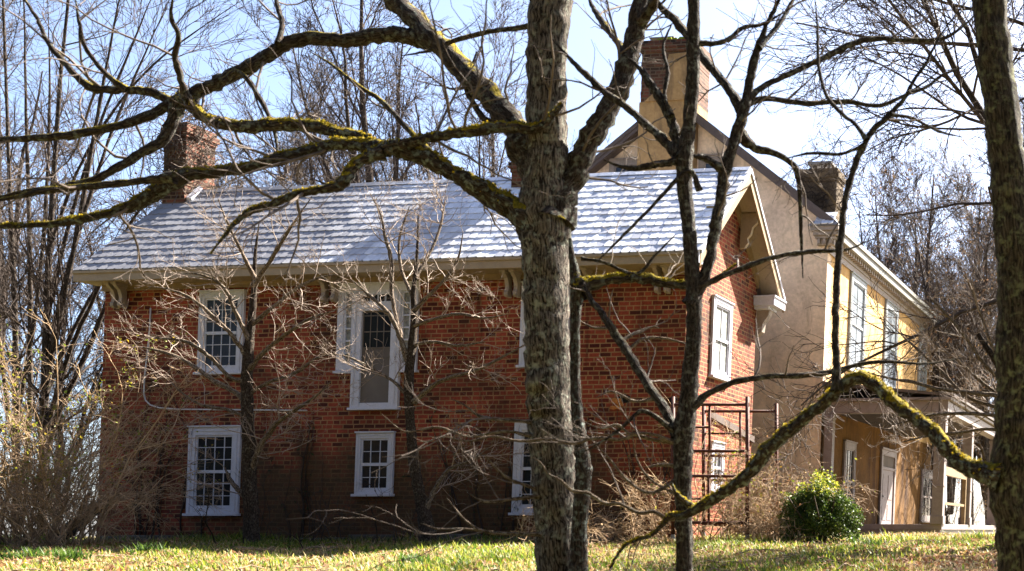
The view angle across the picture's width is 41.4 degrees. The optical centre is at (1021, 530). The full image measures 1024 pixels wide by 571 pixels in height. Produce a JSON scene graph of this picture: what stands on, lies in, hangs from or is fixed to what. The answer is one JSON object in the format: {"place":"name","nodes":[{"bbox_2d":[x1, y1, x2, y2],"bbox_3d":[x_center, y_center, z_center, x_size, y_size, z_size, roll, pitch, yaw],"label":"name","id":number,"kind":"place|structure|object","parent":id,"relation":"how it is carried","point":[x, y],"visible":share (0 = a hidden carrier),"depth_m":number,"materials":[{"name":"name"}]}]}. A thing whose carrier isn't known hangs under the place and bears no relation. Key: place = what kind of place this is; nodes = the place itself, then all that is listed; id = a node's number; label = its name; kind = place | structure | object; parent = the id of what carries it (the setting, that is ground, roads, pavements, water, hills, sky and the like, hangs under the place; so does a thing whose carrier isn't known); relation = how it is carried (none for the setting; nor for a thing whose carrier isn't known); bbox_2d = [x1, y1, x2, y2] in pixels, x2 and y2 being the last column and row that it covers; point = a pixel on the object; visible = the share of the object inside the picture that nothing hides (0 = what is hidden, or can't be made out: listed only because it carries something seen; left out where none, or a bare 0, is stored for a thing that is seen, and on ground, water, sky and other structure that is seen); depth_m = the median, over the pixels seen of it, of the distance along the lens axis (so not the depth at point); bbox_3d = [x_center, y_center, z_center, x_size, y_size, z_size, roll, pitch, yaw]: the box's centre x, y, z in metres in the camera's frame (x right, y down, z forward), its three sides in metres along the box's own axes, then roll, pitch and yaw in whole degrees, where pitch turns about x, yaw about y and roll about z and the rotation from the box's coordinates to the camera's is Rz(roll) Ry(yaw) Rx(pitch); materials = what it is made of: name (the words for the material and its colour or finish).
{"place":"outdoors","nodes":[
{"label":"outdoors","id":0,"kind":"place"},
{"bbox_2d":[0,526,997,570],"bbox_3d":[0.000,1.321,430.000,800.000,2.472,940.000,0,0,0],"label":"ground","id":1,"kind":"structure","parent":0,"point":[649,559],"depth_m":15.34,"materials":[{"name":"green plant"}]},
{"bbox_2d":[0,548,20,560],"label":"daffodil clump","id":2,"kind":"object","parent":1,"relation":"on","point":[3,555],"visible":0.33,"depth_m":15.95,"materials":[{"name":"green plant"}]},
{"bbox_2d":[9,546,73,558],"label":"daffodil clump","id":3,"kind":"object","parent":1,"relation":"on","point":[35,553],"visible":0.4,"depth_m":15.55,"materials":[{"name":"green plant"}]},
{"bbox_2d":[0,401,99,537],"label":"tangled shrub","id":4,"kind":"object","parent":1,"relation":"on","point":[72,475],"visible":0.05,"depth_m":31.74,"materials":[{"name":"brown plant"}]},
{"bbox_2d":[0,396,99,535],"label":"tangled shrub","id":5,"kind":"object","parent":1,"relation":"on","point":[54,473],"visible":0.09,"depth_m":26.45,"materials":[{"name":"brown plant"}]},
{"bbox_2d":[0,226,113,524],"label":"seeded tree","id":6,"kind":"object","parent":1,"relation":"on","point":[71,364],"visible":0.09,"depth_m":40.01,"materials":[{"name":"brown plant"}]},
{"bbox_2d":[0,0,125,531],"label":"stemmed tree","id":7,"kind":"object","parent":1,"relation":"on","point":[15,307],"visible":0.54,"depth_m":26.43,"materials":[{"name":"brown plant"}]},
{"bbox_2d":[0,0,130,428],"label":"bare tree","id":8,"kind":"object","parent":1,"relation":"on","point":[3,282],"visible":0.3,"depth_m":33.38,"materials":[{"name":"brown plant"}]},
{"bbox_2d":[48,546,97,561],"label":"daffodil clump","id":9,"kind":"object","parent":1,"relation":"on","point":[71,554],"visible":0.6,"depth_m":15.14,"materials":[{"name":"green plant"}]},
{"bbox_2d":[49,493,108,542],"bbox_3d":[-17.675,-0.237,21.922,0.360,0.964,1.331,0,0,0],"label":"fallen log","id":10,"kind":"object","parent":1,"relation":"on","point":[74,531],"visible":0.09,"depth_m":21.68,"materials":[{"name":"brown plant"}]},
{"bbox_2d":[0,321,220,548],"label":"tangled shrub","id":11,"kind":"object","parent":1,"relation":"on","point":[28,453],"visible":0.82,"depth_m":19.70,"materials":[{"name":"brown plant"}]},
{"bbox_2d":[0,397,220,544],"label":"tangled shrub","id":12,"kind":"object","parent":1,"relation":"on","point":[106,523],"visible":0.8,"depth_m":20.73,"materials":[{"name":"brown plant"}]},
{"bbox_2d":[0,306,230,547],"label":"tangled shrub","id":13,"kind":"object","parent":1,"relation":"on","point":[40,493],"visible":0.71,"depth_m":20.25,"materials":[{"name":"brown plant"}]},
{"bbox_2d":[24,132,229,411],"bbox_3d":[-29.425,-6.277,39.258,7.855,13.819,7.722,0,0,27],"label":"seeded tree","id":14,"kind":"object","parent":1,"relation":"on","point":[98,298],"visible":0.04,"depth_m":37.21,"materials":[{"name":"brown plant"}]},
{"bbox_2d":[0,0,269,535],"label":"stemmed tree","id":15,"kind":"object","parent":1,"relation":"on","point":[49,285],"visible":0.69,"depth_m":25.48,"materials":[{"name":"brown plant"}]},
{"bbox_2d":[124,541,166,552],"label":"daffodil clump","id":16,"kind":"object","parent":1,"relation":"on","point":[141,547],"visible":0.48,"depth_m":16.42,"materials":[{"name":"green plant"}]},
{"bbox_2d":[56,140,261,364],"bbox_3d":[-26.949,-6.128,39.034,6.736,13.562,9.540,0,0,32],"label":"bare tree","id":17,"kind":"object","parent":1,"relation":"on","point":[145,212],"visible":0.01,"depth_m":36.49,"materials":[{"name":"brown plant"}]},
{"bbox_2d":[88,157,367,543],"bbox_3d":[-13.392,-2.976,19.786,5.227,6.739,2.543,0,0,0],"label":"dogwood","id":18,"kind":"object","parent":1,"relation":"on","point":[252,448],"visible":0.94,"depth_m":19.94,"materials":[{"name":"brown plant"}]},
{"bbox_2d":[145,134,392,211],"bbox_3d":[-23.964,-6.493,39.911,10.042,14.276,7.090,0,0,-43],"label":"bare tree","id":19,"kind":"object","parent":1,"relation":"on","point":[319,168],"visible":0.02,"depth_m":39.72,"materials":[{"name":"brown plant"}]},
{"bbox_2d":[150,457,444,548],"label":"dry weeds","id":20,"kind":"object","parent":1,"relation":"on","point":[314,527],"visible":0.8,"depth_m":21.64,"materials":[{"name":"brown plant"}]},
{"bbox_2d":[221,46,386,187],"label":"bare tree","id":21,"kind":"object","parent":1,"relation":"on","point":[294,94],"visible":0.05,"depth_m":46.87,"materials":[{"name":"brown plant"}]},
{"bbox_2d":[247,72,394,186],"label":"bare tree","id":22,"kind":"object","parent":1,"relation":"on","point":[327,138],"visible":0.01,"depth_m":46.31,"materials":[{"name":"brown plant"}]},
{"bbox_2d":[183,0,479,188],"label":"bare tree","id":23,"kind":"object","parent":1,"relation":"on","point":[364,124],"visible":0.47,"depth_m":35.59,"materials":[{"name":"brown plant"}]},
{"bbox_2d":[0,0,687,570],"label":"lichen tree","id":24,"kind":"object","parent":1,"relation":"on","point":[540,212],"visible":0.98,"depth_m":11.04,"materials":[{"name":"brown plant"}]},
{"bbox_2d":[216,134,495,187],"bbox_3d":[-22.154,-6.455,40.115,10.042,14.276,7.090,0,0,-35],"label":"bare tree","id":25,"kind":"object","parent":1,"relation":"on","point":[380,171],"visible":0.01,"depth_m":38.62,"materials":[{"name":"brown plant"}]},
{"bbox_2d":[330,108,462,182],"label":"bare tree","id":26,"kind":"object","parent":1,"relation":"on","point":[448,150],"visible":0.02,"depth_m":42.63,"materials":[{"name":"brown plant"}]},
{"bbox_2d":[387,550,438,564],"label":"daffodil clump","id":27,"kind":"object","parent":1,"relation":"on","point":[413,560],"visible":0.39,"depth_m":14.96,"materials":[{"name":"green plant"}]},
{"bbox_2d":[298,152,528,542],"bbox_3d":[-9.864,-3.119,19.811,4.427,7.048,2.617,0,0,0],"label":"dogwood","id":28,"kind":"object","parent":1,"relation":"on","point":[424,513],"visible":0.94,"depth_m":19.94,"materials":[{"name":"brown plant"}]},
{"bbox_2d":[72,122,786,542],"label":"brick house","id":29,"kind":"structure","parent":1,"relation":"on","point":[356,442],"depth_m":22.92,"materials":[{"name":"brick"}]},
{"bbox_2d":[120,359,218,534],"bbox_3d":[-17.113,-1.675,23.333,2.443,3.857,0.099,0,0,7],"label":"climbing vine","id":30,"kind":"object","parent":29,"relation":"attached to","point":[156,509],"visible":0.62,"depth_m":23.38,"materials":[{"name":"brown plant"}]},
{"bbox_2d":[122,83,257,204],"bbox_3d":[-17.975,-8.180,25.247,2.316,3.054,2.185,0,0,0],"label":"climbing vine","id":31,"kind":"object","parent":29,"relation":"attached to","point":[167,168],"visible":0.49,"depth_m":24.94,"materials":[{"name":"brown plant"}]},
{"bbox_2d":[182,425,241,515],"bbox_3d":[-16.110,-1.192,23.193,1.255,1.801,0.110,0,0,7],"label":"window","id":32,"kind":"structure","parent":29,"relation":"in","point":[230,448],"depth_m":23.21,"materials":[{"name":"white paint"}]},
{"bbox_2d":[193,289,246,374],"bbox_3d":[-15.946,-3.945,23.172,1.104,1.679,0.110,0,0,7],"label":"window","id":33,"kind":"structure","parent":29,"relation":"in","point":[218,341],"depth_m":23.20,"materials":[{"name":"white paint"}]},
{"bbox_2d":[238,409,322,537],"bbox_3d":[-14.681,-1.076,23.012,1.888,2.654,0.155,0,0,7],"label":"climbing vine","id":34,"kind":"object","parent":29,"relation":"attached to","point":[303,501],"visible":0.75,"depth_m":22.97,"materials":[{"name":"brown plant"}]},
{"bbox_2d":[351,431,395,496],"bbox_3d":[-12.655,-1.301,22.745,0.895,1.270,0.110,0,0,7],"label":"window","id":35,"kind":"structure","parent":29,"relation":"in","point":[372,447],"depth_m":22.77,"materials":[{"name":"white paint"}]},
{"bbox_2d":[402,406,531,536],"bbox_3d":[-10.714,-1.088,22.503,2.765,2.685,0.148,0,0,7],"label":"climbing vine","id":36,"kind":"object","parent":29,"relation":"attached to","point":[476,500],"visible":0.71,"depth_m":22.50,"materials":[{"name":"brown plant"}]},
{"bbox_2d":[508,423,533,514],"bbox_3d":[-9.212,-1.207,22.298,1.256,1.825,0.110,0,0,7],"label":"window","id":37,"kind":"structure","parent":29,"relation":"in","point":[518,470],"depth_m":22.36,"materials":[{"name":"white paint"}]},
{"bbox_2d":[516,280,570,367],"bbox_3d":[-9.137,-3.954,22.288,1.103,1.661,0.110,0,0,7],"label":"window","id":38,"kind":"structure","parent":29,"relation":"in","point":[521,358],"depth_m":22.34,"materials":[{"name":"white paint"}]},
{"bbox_2d":[575,410,670,537],"bbox_3d":[-7.396,-1.124,22.070,2.647,2.751,0.098,0,0,7],"label":"climbing vine","id":39,"kind":"object","parent":29,"relation":"attached to","point":[664,473],"visible":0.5,"depth_m":22.08,"materials":[{"name":"brown plant"}]},
{"bbox_2d":[709,440,724,492],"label":"window","id":40,"kind":"structure","parent":29,"relation":"in","point":[714,443],"depth_m":23.64,"materials":[{"name":"white paint"}]},
{"bbox_2d":[708,294,734,381],"bbox_3d":[-6.075,-3.873,23.630,0.150,1.641,1.052,0,0,7],"label":"window","id":41,"kind":"structure","parent":29,"relation":"in","point":[722,309],"depth_m":23.61,"materials":[{"name":"white paint"}]},
{"bbox_2d":[383,0,612,180],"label":"bare tree","id":42,"kind":"object","parent":1,"relation":"on","point":[494,159],"visible":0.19,"depth_m":40.30,"materials":[{"name":"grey plant"}]},
{"bbox_2d":[0,532,997,570],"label":"fallen leaves","id":43,"kind":"object","parent":1,"relation":"on","point":[961,561],"depth_m":15.76,"materials":[{"name":"plant"}]},
{"bbox_2d":[501,469,740,546],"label":"dry weeds","id":44,"kind":"object","parent":1,"relation":"on","point":[632,528],"visible":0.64,"depth_m":20.61,"materials":[{"name":"beige plant"}]},
{"bbox_2d":[567,202,739,570],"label":"mossy stem","id":45,"kind":"object","parent":1,"relation":"on","point":[579,539],"visible":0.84,"depth_m":10.91,"materials":[{"name":"brown plant"}]},
{"bbox_2d":[413,0,977,570],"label":"forked tree","id":46,"kind":"object","parent":1,"relation":"on","point":[699,282],"visible":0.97,"depth_m":10.63,"materials":[{"name":"brown plant"}]},
{"bbox_2d":[614,386,805,540],"bbox_3d":[-5.743,-1.092,21.380,4.212,3.239,3.778,0,0,12],"label":"bramble","id":47,"kind":"object","parent":1,"relation":"on","point":[730,458],"visible":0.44,"depth_m":21.37,"materials":[{"name":"brown plant"}]},
{"bbox_2d":[670,396,777,538],"bbox_3d":[-5.407,-1.137,21.350,1.602,2.554,1.590,0,0,0],"label":"scaffold","id":48,"kind":"object","parent":1,"relation":"on","point":[746,411],"visible":0.59,"depth_m":20.59,"materials":[{"name":"metal"}]},
{"bbox_2d":[668,421,882,539],"bbox_3d":[-4.719,-0.660,21.501,3.524,2.649,3.570,0,0,-42],"label":"bramble","id":49,"kind":"object","parent":1,"relation":"on","point":[756,482],"visible":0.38,"depth_m":21.10,"materials":[{"name":"brown plant"}]},
{"bbox_2d":[709,474,842,542],"bbox_3d":[-4.268,-0.134,20.679,2.566,1.857,2.643,0,0,0],"label":"bramble","id":50,"kind":"object","parent":1,"relation":"on","point":[766,526],"visible":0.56,"depth_m":20.44,"materials":[{"name":"brown plant"}]},
{"bbox_2d":[588,36,995,536],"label":"stucco house","id":51,"kind":"structure","parent":1,"relation":"on","point":[895,504],"depth_m":27.61,"materials":[{"name":"paint"}]},
{"bbox_2d":[609,157,636,171],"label":"window","id":52,"kind":"structure","parent":51,"relation":"in","point":[612,168],"depth_m":27.95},
{"bbox_2d":[698,153,723,168],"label":"window","id":53,"kind":"structure","parent":51,"relation":"in","point":[701,164],"depth_m":27.67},
{"bbox_2d":[780,134,871,232],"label":"climbing vine","id":54,"kind":"object","parent":51,"relation":"attached to","point":[840,195],"visible":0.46,"depth_m":28.20,"materials":[{"name":"brown plant"}]},
{"bbox_2d":[841,439,857,519],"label":"window","id":55,"kind":"structure","parent":51,"relation":"in","point":[849,447],"depth_m":29.71,"materials":[{"name":"paint"}]},
{"bbox_2d":[847,271,868,371],"bbox_3d":[-4.213,-5.272,29.959,0.184,2.482,1.502,0,0,7],"label":"window","id":56,"kind":"structure","parent":51,"relation":"in","point":[858,327],"depth_m":29.93,"materials":[{"name":"white paint"}]},
{"bbox_2d":[881,469,893,523],"bbox_3d":[-3.886,-0.950,33.691,0.124,1.580,1.395,0,0,7],"label":"door","id":57,"kind":"structure","parent":51,"relation":"in","point":[887,489],"depth_m":33.75,"materials":[{"name":"paint"}]},
{"bbox_2d":[882,299,899,387],"bbox_3d":[-3.751,-5.272,33.518,0.184,2.482,1.541,0,0,7],"label":"window","id":58,"kind":"structure","parent":51,"relation":"in","point":[888,304],"depth_m":33.49,"materials":[{"name":"white paint"}]},
{"bbox_2d":[917,327,927,390],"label":"window","id":59,"kind":"structure","parent":51,"relation":"in","point":[924,373],"depth_m":37.80,"materials":[{"name":"white paint"}]},
{"bbox_2d":[919,469,932,522],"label":"window","id":60,"kind":"structure","parent":51,"relation":"in","point":[926,518],"depth_m":38.90,"materials":[{"name":"paint"}]},
{"bbox_2d":[598,0,1023,570],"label":"leaning tree","id":61,"kind":"object","parent":1,"relation":"on","point":[1000,475],"visible":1,"depth_m":9.49,"materials":[{"name":"brown plant"}]},
{"bbox_2d":[776,466,865,542],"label":"evergreen bush","id":62,"kind":"object","parent":1,"relation":"on","point":[828,516],"visible":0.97,"depth_m":20.10,"materials":[{"name":"green plant"}]},
{"bbox_2d":[703,0,1023,500],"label":"bare tree","id":63,"kind":"object","parent":1,"relation":"on","point":[926,7],"visible":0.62,"depth_m":19.15,"materials":[{"name":"brown plant"}]},
{"bbox_2d":[786,121,947,450],"bbox_3d":[-5.945,-6.367,39.427,7.803,13.964,7.937,0,0,-29],"label":"seeded tree","id":64,"kind":"object","parent":1,"relation":"on","point":[877,248],"visible":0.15,"depth_m":38.93,"materials":[{"name":"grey plant"}]},
{"bbox_2d":[853,536,886,545],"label":"daffodil clump","id":65,"kind":"object","parent":1,"relation":"on","point":[870,540],"visible":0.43,"depth_m":18.48,"materials":[{"name":"green plant"}]},
{"bbox_2d":[881,233,922,296],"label":"bare tree","id":66,"kind":"object","parent":1,"relation":"on","point":[897,261],"depth_m":51.59,"materials":[{"name":"brown plant"}]},
{"bbox_2d":[827,231,996,468],"bbox_3d":[-1.442,-2.177,18.766,3.215,5.252,2.547,0,0,-37],"label":"dogwood","id":67,"kind":"object","parent":1,"relation":"on","point":[966,393],"visible":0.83,"depth_m":18.84,"materials":[{"name":"brown plant"}]},
{"bbox_2d":[848,164,997,412],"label":"seeded tree","id":68,"kind":"object","parent":1,"relation":"on","point":[917,260],"visible":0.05,"depth_m":42.16,"materials":[{"name":"brown plant"}]},
{"bbox_2d":[863,123,996,524],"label":"seeded tree","id":69,"kind":"object","parent":1,"relation":"on","point":[983,441],"visible":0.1,"depth_m":43.18,"materials":[{"name":"brown plant"}]},
{"bbox_2d":[869,131,997,523],"bbox_3d":[-2.050,-6.678,39.708,8.129,14.546,8.268,0,0,-43],"label":"seeded tree","id":70,"kind":"object","parent":1,"relation":"on","point":[965,319],"visible":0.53,"depth_m":38.57,"materials":[{"name":"brown plant"}]},
{"bbox_2d":[872,168,996,524],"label":"bare tree","id":71,"kind":"object","parent":1,"relation":"on","point":[974,450],"visible":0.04,"depth_m":49.94,"materials":[{"name":"brown plant"}]},
{"bbox_2d":[914,436,988,524],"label":"bramble","id":72,"kind":"object","parent":1,"relation":"on","point":[958,481],"visible":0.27,"depth_m":37.97,"materials":[{"name":"brown plant"}]},
{"bbox_2d":[0,0,1023,536],"label":"sky","id":73,"kind":"structure","parent":0,"point":[784,132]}
]}

